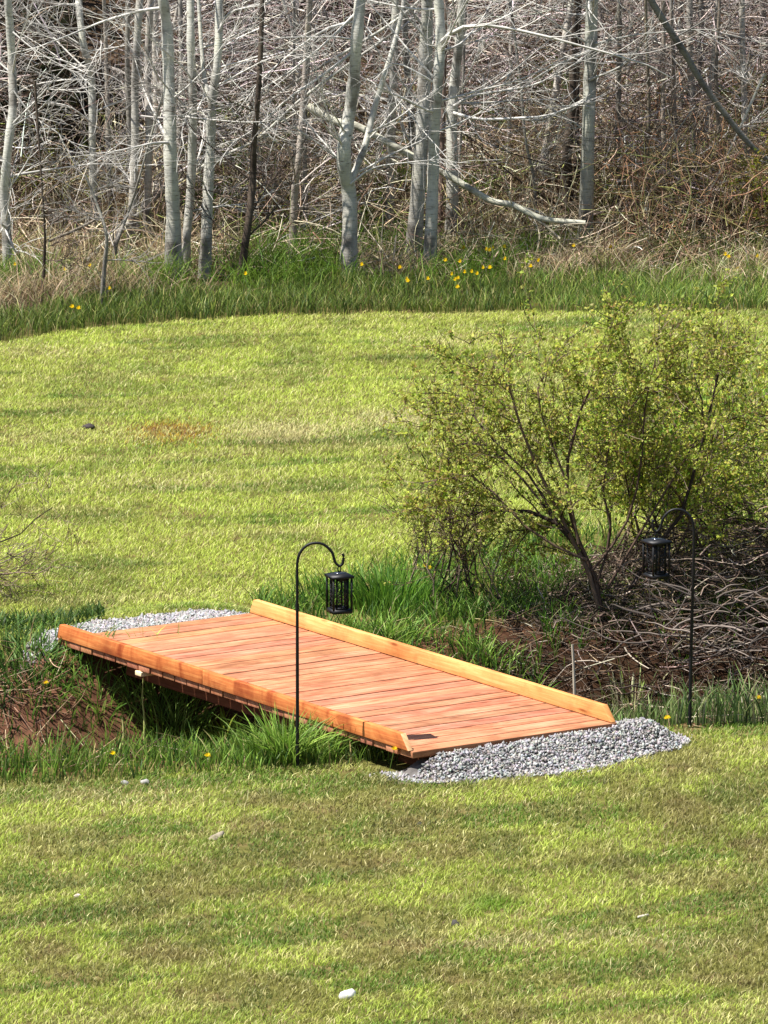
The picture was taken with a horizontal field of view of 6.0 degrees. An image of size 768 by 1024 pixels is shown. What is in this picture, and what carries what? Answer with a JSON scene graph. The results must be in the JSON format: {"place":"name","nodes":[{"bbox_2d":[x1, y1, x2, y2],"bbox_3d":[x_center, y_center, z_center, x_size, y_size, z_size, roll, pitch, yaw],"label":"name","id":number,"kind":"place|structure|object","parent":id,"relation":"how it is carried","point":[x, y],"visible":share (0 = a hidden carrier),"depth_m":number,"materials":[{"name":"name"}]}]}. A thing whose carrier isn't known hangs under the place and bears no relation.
{"place":"outdoors","nodes":[
{"label":"outdoors","id":0,"kind":"place"},
{"bbox_2d":[20,608,248,663],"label":"gravel","id":1,"kind":"structure","parent":0,"point":[149,619],"depth_m":45.61,"materials":[{"name":"gravel"}]},
{"bbox_2d":[0,304,767,1023],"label":"lawn grass","id":2,"kind":"structure","parent":0,"point":[336,470],"depth_m":41.26,"materials":[{"name":"plant"}]},
{"bbox_2d":[0,0,767,1023],"bbox_3d":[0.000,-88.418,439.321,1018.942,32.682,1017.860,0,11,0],"label":"ground","id":3,"kind":"structure","parent":0,"point":[374,764],"depth_m":44.63,"materials":[{"name":"plant"}]},
{"bbox_2d":[0,445,88,601],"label":"bare shrub","id":4,"kind":"object","parent":3,"relation":"on","point":[11,554],"visible":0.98,"depth_m":46.94,"materials":[{"name":"brown plant"}]},
{"bbox_2d":[0,112,100,221],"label":"leafing bush","id":5,"kind":"object","parent":3,"relation":"on","point":[30,185],"visible":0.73,"depth_m":62.05,"materials":[{"name":"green plant"}]},
{"bbox_2d":[0,598,109,762],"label":"bank grass","id":6,"kind":"structure","parent":3,"relation":"on","point":[45,616],"depth_m":45.47,"materials":[{"name":"plant"}]},
{"bbox_2d":[0,54,112,302],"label":"dead stem","id":7,"kind":"object","parent":3,"relation":"on","point":[34,94],"visible":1,"depth_m":58.87,"materials":[{"name":"wood"}]},
{"bbox_2d":[0,1,142,118],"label":"spruce tree","id":8,"kind":"object","parent":3,"relation":"on","point":[53,74],"visible":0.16,"depth_m":64.33,"materials":[{"name":"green plant"}]},
{"bbox_2d":[4,0,144,221],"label":"thin tree","id":9,"kind":"object","parent":3,"relation":"on","point":[107,138],"visible":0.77,"depth_m":61.87,"materials":[{"name":"grey plant"}]},
{"bbox_2d":[0,614,153,747],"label":"grass tuft","id":10,"kind":"object","parent":3,"relation":"on","point":[56,646],"visible":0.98,"depth_m":44.86,"materials":[{"name":"plant"}]},
{"bbox_2d":[0,0,178,174],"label":"spruce tree","id":11,"kind":"object","parent":3,"relation":"on","point":[66,96],"visible":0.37,"depth_m":63.25,"materials":[{"name":"grey plant"}]},
{"bbox_2d":[26,615,165,754],"bbox_3d":[-1.764,1.163,44.818,0.943,0.911,0.982,0,11,0],"label":"grass tuft","id":12,"kind":"object","parent":3,"relation":"on","point":[95,710],"visible":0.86,"depth_m":44.80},
{"bbox_2d":[16,111,182,304],"bbox_3d":[-2.360,-2.334,58.854,1.136,1.811,1.050,10,15,43],"label":"bare shrub","id":13,"kind":"object","parent":3,"relation":"on","point":[104,266],"visible":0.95,"depth_m":58.77,"materials":[{"name":"grey plant"}]},
{"bbox_2d":[48,207,151,242],"bbox_3d":[-2.344,-2.370,60.983,0.880,0.280,0.773,0,11,0],"label":"fallen log","id":14,"kind":"object","parent":3,"relation":"on","point":[76,229],"visible":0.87,"depth_m":60.87,"materials":[{"name":"wood"}]},
{"bbox_2d":[43,0,157,236],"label":"sapling","id":15,"kind":"object","parent":3,"relation":"on","point":[128,92],"visible":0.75,"depth_m":61.51,"materials":[{"name":"grey plant"}]},
{"bbox_2d":[0,0,201,274],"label":"pale tree","id":16,"kind":"object","parent":3,"relation":"on","point":[6,183],"visible":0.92,"depth_m":60.06,"materials":[{"name":"grey plant"}]},
{"bbox_2d":[0,615,225,769],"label":"dead stems","id":17,"kind":"object","parent":3,"relation":"on","point":[46,705],"visible":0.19,"depth_m":44.61,"materials":[{"name":"brown plant"}]},
{"bbox_2d":[42,0,218,201],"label":"sapling","id":18,"kind":"object","parent":3,"relation":"on","point":[157,18],"visible":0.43,"depth_m":62.38,"materials":[{"name":"grey plant"}]},
{"bbox_2d":[0,0,272,236],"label":"pale tree","id":19,"kind":"object","parent":3,"relation":"on","point":[81,42],"visible":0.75,"depth_m":61.64,"materials":[{"name":"grey plant"}]},
{"bbox_2d":[65,22,243,274],"bbox_3d":[-1.921,-2.930,60.221,1.537,2.204,1.070,0,11,0],"label":"dead stem","id":20,"kind":"object","parent":3,"relation":"on","point":[119,234],"visible":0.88,"depth_m":60.19,"materials":[{"name":"wood"}]},
{"bbox_2d":[0,0,319,280],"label":"pale tree","id":21,"kind":"object","parent":3,"relation":"on","point":[173,232],"visible":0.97,"depth_m":59.90,"materials":[{"name":"grey plant"}]},
{"bbox_2d":[93,615,227,746],"bbox_3d":[-1.398,1.175,44.903,0.967,0.980,1.048,0,11,0],"label":"grass tuft","id":22,"kind":"object","parent":3,"relation":"on","point":[149,700],"visible":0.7,"depth_m":44.87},
{"bbox_2d":[16,0,317,212],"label":"thin tree","id":23,"kind":"object","parent":3,"relation":"on","point":[180,10],"visible":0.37,"depth_m":62.34,"materials":[{"name":"grey plant"}]},
{"bbox_2d":[113,670,233,752],"bbox_3d":[-1.259,1.202,44.860,0.827,0.756,0.873,-8,13,-36],"label":"grass tuft","id":24,"kind":"object","parent":3,"relation":"on","point":[172,718],"visible":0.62,"depth_m":44.86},
{"bbox_2d":[84,122,265,263],"bbox_3d":[-1.926,-2.814,62.318,0.720,0.963,3.287,6,12,30],"label":"fallen log","id":25,"kind":"object","parent":3,"relation":"on","point":[141,208],"visible":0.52,"depth_m":61.79,"materials":[{"name":"wood"}]},
{"bbox_2d":[0,722,366,786],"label":"bank grass","id":26,"kind":"structure","parent":3,"relation":"on","point":[220,753],"depth_m":42.13,"materials":[{"name":"plant"}]},
{"bbox_2d":[91,0,281,244],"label":"pale tree","id":27,"kind":"object","parent":3,"relation":"on","point":[148,170],"visible":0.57,"depth_m":61.36,"materials":[{"name":"grey plant"}]},
{"bbox_2d":[97,0,298,276],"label":"pale tree","id":28,"kind":"object","parent":3,"relation":"on","point":[188,212],"visible":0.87,"depth_m":60.22,"materials":[{"name":"grey plant"}]},
{"bbox_2d":[76,0,343,255],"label":"pale tree","id":29,"kind":"object","parent":3,"relation":"on","point":[135,123],"visible":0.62,"depth_m":61.29,"materials":[{"name":"grey plant"}]},
{"bbox_2d":[152,0,273,168],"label":"sapling","id":30,"kind":"object","parent":3,"relation":"on","point":[175,14],"visible":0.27,"depth_m":62.57,"materials":[{"name":"grey plant"}]},
{"bbox_2d":[192,703,251,750],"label":"grass tuft","id":31,"kind":"object","parent":3,"relation":"on","point":[231,724],"visible":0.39,"depth_m":44.93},
{"bbox_2d":[114,0,336,283],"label":"dark tree","id":32,"kind":"object","parent":3,"relation":"on","point":[250,209],"visible":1,"depth_m":59.95,"materials":[{"name":"brown plant"}]},
{"bbox_2d":[146,0,369,278],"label":"pale tree","id":33,"kind":"object","parent":3,"relation":"on","point":[207,182],"visible":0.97,"depth_m":60.09,"materials":[{"name":"grey plant"}]},
{"bbox_2d":[224,141,339,209],"bbox_3d":[-0.741,-2.864,62.217,1.169,0.592,0.488,4,11,22],"label":"fallen log","id":34,"kind":"object","parent":3,"relation":"on","point":[265,193],"visible":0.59,"depth_m":62.20,"materials":[{"name":"wood"}]},
{"bbox_2d":[160,0,405,242],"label":"sapling","id":35,"kind":"object","parent":3,"relation":"on","point":[304,174],"visible":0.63,"depth_m":61.68,"materials":[{"name":"brown plant"}]},
{"bbox_2d":[214,702,357,767],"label":"grass tuft","id":36,"kind":"object","parent":3,"relation":"on","point":[275,740],"visible":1,"depth_m":42.31,"materials":[{"name":"plant"}]},
{"bbox_2d":[183,0,399,171],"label":"sapling","id":37,"kind":"object","parent":3,"relation":"on","point":[299,71],"visible":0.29,"depth_m":62.74,"materials":[{"name":"grey plant"}]},
{"bbox_2d":[174,0,412,219],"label":"sapling","id":38,"kind":"object","parent":3,"relation":"on","point":[294,60],"visible":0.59,"depth_m":61.47,"materials":[{"name":"grey plant"}]},
{"bbox_2d":[224,1,383,117],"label":"sapling","id":39,"kind":"object","parent":3,"relation":"on","point":[316,40],"visible":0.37,"depth_m":64.25,"materials":[{"name":"grey plant"}]},
{"bbox_2d":[178,8,434,182],"bbox_3d":[-0.756,-3.460,61.068,2.275,1.662,0.747,3,11,15],"label":"fallen log","id":40,"kind":"object","parent":3,"relation":"on","point":[314,89],"visible":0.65,"depth_m":61.23,"materials":[{"name":"wood"}]},
{"bbox_2d":[218,0,420,140],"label":"fallen log","id":41,"kind":"object","parent":3,"relation":"on","point":[391,23],"visible":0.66,"depth_m":61.51,"materials":[{"name":"wood"}]},
{"bbox_2d":[295,542,344,767],"bbox_3d":[-0.367,0.882,42.089,0.286,1.449,0.023,0,11,0],"label":"shepherd hook","id":42,"kind":"object","parent":3,"relation":"on","point":[297,630],"visible":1,"depth_m":42.04,"materials":[{"name":"black paint"}]},
{"bbox_2d":[324,567,353,614],"bbox_3d":[-0.257,0.442,42.007,0.134,0.271,0.134,-4,11,-21],"label":"hanging lantern","id":43,"kind":"object","parent":42,"relation":"hanging from","point":[340,576],"visible":1,"depth_m":41.98,"materials":[{"name":"black paint"}]},
{"bbox_2d":[280,718,361,762],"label":"grass tuft","id":44,"kind":"object","parent":3,"relation":"on","point":[340,740],"visible":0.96,"depth_m":42.44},
{"bbox_2d":[171,0,476,213],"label":"sapling","id":45,"kind":"object","parent":3,"relation":"on","point":[289,18],"visible":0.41,"depth_m":62.22,"materials":[{"name":"grey plant"}]},
{"bbox_2d":[161,0,501,275],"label":"pale tree","id":46,"kind":"object","parent":3,"relation":"on","point":[348,179],"visible":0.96,"depth_m":60.10,"materials":[{"name":"grey plant"}]},
{"bbox_2d":[57,599,616,764],"bbox_3d":[-0.329,1.089,43.863,1.453,0.362,3.911,-7,13,-33],"label":"footbridge","id":47,"kind":"object","parent":3,"relation":"on","point":[413,704],"visible":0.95,"depth_m":43.75,"materials":[{"name":"wood"}]},
{"bbox_2d":[201,0,510,244],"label":"pale tree","id":48,"kind":"object","parent":3,"relation":"on","point":[392,130],"visible":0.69,"depth_m":61.69,"materials":[{"name":"grey plant"}]},
{"bbox_2d":[258,0,459,249],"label":"pale tree","id":49,"kind":"object","parent":3,"relation":"on","point":[294,195],"visible":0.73,"depth_m":61.06,"materials":[{"name":"grey plant"}]},
{"bbox_2d":[332,734,397,763],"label":"grass tuft","id":50,"kind":"object","parent":3,"relation":"on","point":[371,753],"visible":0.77,"depth_m":42.40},
{"bbox_2d":[273,0,478,229],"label":"sapling","id":51,"kind":"object","parent":3,"relation":"on","point":[406,61],"visible":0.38,"depth_m":61.91,"materials":[{"name":"grey plant"}]},
{"bbox_2d":[356,184,407,236],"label":"leafing bush","id":52,"kind":"object","parent":3,"relation":"on","point":[367,212],"visible":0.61,"depth_m":62.00,"materials":[{"name":"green plant"}]},
{"bbox_2d":[0,42,767,316],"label":"dry grass","id":53,"kind":"structure","parent":3,"relation":"on","point":[10,285],"depth_m":60.69,"materials":[{"name":"plant"}]},
{"bbox_2d":[0,0,767,279],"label":"undergrowth","id":54,"kind":"object","parent":3,"relation":"on","point":[489,54],"visible":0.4,"depth_m":62.44,"materials":[{"name":"grey plant"}]},
{"bbox_2d":[309,19,464,113],"bbox_3d":[0.020,-3.807,62.419,1.341,0.784,0.729,0,11,0],"label":"fallen log","id":55,"kind":"object","parent":54,"relation":"on","point":[361,95],"visible":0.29,"depth_m":62.53,"materials":[{"name":"wood"}]},
{"bbox_2d":[0,596,767,768],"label":"dead stems","id":56,"kind":"object","parent":3,"relation":"on","point":[452,657],"visible":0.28,"depth_m":45.95,"materials":[{"name":"brown plant"}]},
{"bbox_2d":[302,0,470,264],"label":"pale tree","id":57,"kind":"object","parent":3,"relation":"on","point":[417,196],"visible":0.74,"depth_m":60.83,"materials":[{"name":"grey plant"}]},
{"bbox_2d":[291,552,481,623],"bbox_3d":[0.009,0.478,46.773,1.252,0.312,1.496,0,11,0],"label":"grass tuft","id":58,"kind":"object","parent":3,"relation":"on","point":[366,591],"visible":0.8,"depth_m":46.70,"materials":[{"name":"plant"}]},
{"bbox_2d":[340,609,451,651],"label":"grass tuft","id":59,"kind":"object","parent":3,"relation":"on","point":[383,620],"visible":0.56,"depth_m":45.90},
{"bbox_2d":[390,474,452,600],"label":"young shrub","id":60,"kind":"object","parent":3,"relation":"on","point":[418,552],"visible":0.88,"depth_m":46.74,"materials":[{"name":"green plant"}]},
{"bbox_2d":[329,1,517,108],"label":"sapling","id":61,"kind":"object","parent":3,"relation":"on","point":[475,3],"visible":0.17,"depth_m":64.36,"materials":[{"name":"grey plant"}]},
{"bbox_2d":[278,92,585,224],"bbox_3d":[0.419,-2.961,61.141,2.493,1.046,1.066,7,13,33],"label":"fallen log","id":62,"kind":"object","parent":3,"relation":"on","point":[394,146],"visible":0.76,"depth_m":61.12,"materials":[{"name":"wood"}]},
{"bbox_2d":[336,0,555,207],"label":"sapling","id":63,"kind":"object","parent":3,"relation":"on","point":[462,91],"visible":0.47,"depth_m":61.95,"materials":[{"name":"grey plant"}]},
{"bbox_2d":[362,422,536,609],"bbox_3d":[0.438,0.054,46.765,0.965,1.316,1.112,7,13,34],"label":"young shrub","id":64,"kind":"object","parent":3,"relation":"on","point":[463,555],"visible":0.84,"depth_m":46.70,"materials":[{"name":"green plant"}]},
{"bbox_2d":[344,0,580,241],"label":"pale tree","id":65,"kind":"object","parent":3,"relation":"on","point":[441,155],"visible":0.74,"depth_m":61.46,"materials":[{"name":"grey plant"}]},
{"bbox_2d":[442,620,526,673],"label":"grass tuft","id":66,"kind":"object","parent":3,"relation":"on","point":[485,651],"visible":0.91,"depth_m":45.87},
{"bbox_2d":[413,0,616,236],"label":"tree","id":67,"kind":"object","parent":3,"relation":"on","point":[533,171],"visible":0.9,"depth_m":61.75,"materials":[{"name":"grey plant"}]},
{"bbox_2d":[381,0,654,250],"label":"pale tree","id":68,"kind":"object","parent":3,"relation":"on","point":[454,83],"visible":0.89,"depth_m":61.34,"materials":[{"name":"grey plant"}]},
{"bbox_2d":[344,0,698,276],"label":"pale tree","id":69,"kind":"object","parent":3,"relation":"on","point":[431,221],"visible":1,"depth_m":60.15,"materials":[{"name":"grey plant"}]},
{"bbox_2d":[480,11,567,171],"bbox_3d":[1.011,-5.746,62.851,1.876,5.888,1.957,0,11,0],"label":"sapling","id":70,"kind":"object","parent":3,"relation":"on","point":[509,64],"visible":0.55,"depth_m":63.08,"materials":[{"name":"grey plant"}]},
{"bbox_2d":[454,0,643,175],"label":"sapling","id":71,"kind":"object","parent":3,"relation":"on","point":[557,85],"visible":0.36,"depth_m":62.84,"materials":[{"name":"grey plant"}]},
{"bbox_2d":[416,0,683,218],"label":"dark tree","id":72,"kind":"object","parent":3,"relation":"on","point":[572,87],"visible":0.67,"depth_m":62.10,"materials":[{"name":"brown plant"}]},
{"bbox_2d":[371,253,767,626],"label":"budding shrub","id":73,"kind":"object","parent":3,"relation":"on","point":[672,346],"visible":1,"depth_m":46.21,"materials":[{"name":"green plant"}]},
{"bbox_2d":[532,218,606,239],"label":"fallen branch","id":74,"kind":"object","parent":3,"relation":"on","point":[548,228],"visible":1,"depth_m":60.93,"materials":[{"name":"wood"}]},
{"bbox_2d":[398,0,749,207],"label":"dark tree","id":75,"kind":"object","parent":3,"relation":"on","point":[577,110],"visible":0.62,"depth_m":62.39,"materials":[{"name":"brown plant"}]},
{"bbox_2d":[466,0,767,249],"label":"pale tree","id":76,"kind":"object","parent":3,"relation":"on","point":[591,78],"visible":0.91,"depth_m":61.30,"materials":[{"name":"grey plant"}]},
{"bbox_2d":[473,0,767,228],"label":"thin tree","id":77,"kind":"object","parent":3,"relation":"on","point":[648,105],"visible":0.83,"depth_m":61.62,"materials":[{"name":"grey plant"}]},
{"bbox_2d":[475,492,767,718],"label":"brushwood","id":78,"kind":"object","parent":3,"relation":"on","point":[759,559],"visible":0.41,"depth_m":46.30,"materials":[{"name":"brown plant"}]},
{"bbox_2d":[553,0,700,208],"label":"sapling","id":79,"kind":"object","parent":3,"relation":"on","point":[688,17],"visible":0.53,"depth_m":62.20,"materials":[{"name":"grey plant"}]},
{"bbox_2d":[590,664,670,720],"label":"grass tuft","id":80,"kind":"object","parent":3,"relation":"on","point":[622,700],"visible":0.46,"depth_m":45.81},
{"bbox_2d":[509,0,752,222],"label":"thin tree","id":81,"kind":"object","parent":3,"relation":"on","point":[618,91],"visible":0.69,"depth_m":61.95,"materials":[{"name":"grey plant"}]},
{"bbox_2d":[503,312,767,594],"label":"budding shrub","id":82,"kind":"object","parent":3,"relation":"on","point":[702,479],"visible":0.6,"depth_m":46.95,"materials":[{"name":"green plant"}]},
{"bbox_2d":[573,126,700,224],"bbox_3d":[2.123,-2.834,62.242,1.178,0.823,1.197,0,11,0],"label":"leafing bush","id":83,"kind":"object","parent":3,"relation":"on","point":[607,188],"visible":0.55,"depth_m":62.17,"materials":[{"name":"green plant"}]},
{"bbox_2d":[529,0,751,186],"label":"sapling","id":84,"kind":"object","parent":3,"relation":"on","point":[629,64],"visible":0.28,"depth_m":63.28,"materials":[{"name":"grey plant"}]},
{"bbox_2d":[539,0,755,190],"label":"sapling","id":85,"kind":"object","parent":3,"relation":"on","point":[666,11],"visible":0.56,"depth_m":62.50,"materials":[{"name":"grey plant"}]},
{"bbox_2d":[546,0,765,231],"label":"thin tree","id":86,"kind":"object","parent":3,"relation":"on","point":[671,16],"visible":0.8,"depth_m":61.78,"materials":[{"name":"grey plant"}]},
{"bbox_2d":[553,554,767,693],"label":"dead canes","id":87,"kind":"object","parent":3,"relation":"on","point":[722,625],"visible":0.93,"depth_m":45.80,"materials":[{"name":"wood"}]},
{"bbox_2d":[573,39,767,272],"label":"bramble","id":88,"kind":"object","parent":3,"relation":"on","point":[682,183],"visible":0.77,"depth_m":61.29,"materials":[{"name":"brown plant"}]},
{"bbox_2d":[578,0,767,241],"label":"thin tree","id":89,"kind":"object","parent":3,"relation":"on","point":[718,114],"visible":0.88,"depth_m":61.64,"materials":[{"name":"grey plant"}]},
{"bbox_2d":[651,508,695,727],"bbox_3d":[1.700,0.685,43.090,0.261,1.441,0.023,0,11,0],"label":"shepherd hook","id":90,"kind":"object","parent":3,"relation":"on","point":[691,612],"visible":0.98,"depth_m":43.05,"materials":[{"name":"black paint"}]},
{"bbox_2d":[641,533,671,579],"bbox_3d":[1.600,0.249,43.008,0.134,0.271,0.134,-6,12,-29],"label":"hanging lantern","id":91,"kind":"object","parent":90,"relation":"hanging from","point":[656,544],"visible":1,"depth_m":42.98,"materials":[{"name":"black paint"}]},
{"bbox_2d":[597,0,765,142],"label":"sapling","id":92,"kind":"object","parent":3,"relation":"on","point":[680,21],"visible":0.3,"depth_m":63.70,"materials":[{"name":"grey plant"}]},
{"bbox_2d":[598,0,767,231],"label":"thin tree","id":93,"kind":"object","parent":3,"relation":"on","point":[661,3],"visible":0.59,"depth_m":61.84,"materials":[{"name":"grey plant"}]},
{"bbox_2d":[598,0,767,212],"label":"sapling","id":94,"kind":"object","parent":3,"relation":"on","point":[743,97],"visible":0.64,"depth_m":62.19,"materials":[{"name":"grey plant"}]},
{"bbox_2d":[604,0,767,188],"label":"sapling","id":95,"kind":"object","parent":3,"relation":"on","point":[712,67],"visible":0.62,"depth_m":62.22,"materials":[{"name":"grey plant"}]},
{"bbox_2d":[611,654,767,728],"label":"bank grass","id":96,"kind":"structure","parent":3,"relation":"on","point":[736,709],"depth_m":43.33,"materials":[{"name":"plant"}]},
{"bbox_2d":[626,0,767,133],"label":"sapling","id":97,"kind":"object","parent":3,"relation":"on","point":[701,16],"visible":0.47,"depth_m":63.29,"materials":[{"name":"grey plant"}]},
{"bbox_2d":[632,152,762,225],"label":"leafing bush","id":98,"kind":"object","parent":3,"relation":"on","point":[729,208],"visible":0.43,"depth_m":61.98,"materials":[{"name":"brown plant"}]},
{"bbox_2d":[647,1,756,166],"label":"sapling","id":99,"kind":"object","parent":3,"relation":"on","point":[650,12],"visible":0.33,"depth_m":62.82,"materials":[{"name":"grey plant"}]},
{"bbox_2d":[651,45,767,251],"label":"dead stem","id":100,"kind":"object","parent":3,"relation":"on","point":[751,101],"visible":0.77,"depth_m":61.38,"materials":[{"name":"wood"}]},
{"bbox_2d":[709,128,767,242],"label":"leafing bush","id":101,"kind":"object","parent":3,"relation":"on","point":[753,185],"visible":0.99,"depth_m":60.79,"materials":[{"name":"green plant"}]},
{"bbox_2d":[751,0,767,86],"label":"sapling","id":102,"kind":"object","parent":3,"relation":"on","point":[762,12],"visible":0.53,"depth_m":65.06,"materials":[{"name":"grey plant"}]},
{"bbox_2d":[0,245,767,341],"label":"tall grass","id":103,"kind":"structure","parent":0,"point":[123,310],"depth_m":58.88,"materials":[{"name":"plant"}]},
{"bbox_2d":[238,502,767,687],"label":"bank grass","id":104,"kind":"structure","parent":0,"point":[280,598],"depth_m":46.58,"materials":[{"name":"plant"}]},
{"bbox_2d":[369,717,695,783],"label":"gravel","id":105,"kind":"structure","parent":0,"point":[583,751],"depth_m":42.18,"materials":[{"name":"gravel"}]},
{"bbox_2d":[647,0,767,162],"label":"leaning trunk","id":106,"kind":"object","parent":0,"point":[680,46],"visible":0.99,"depth_m":60.73,"materials":[{"name":"grey plant"}]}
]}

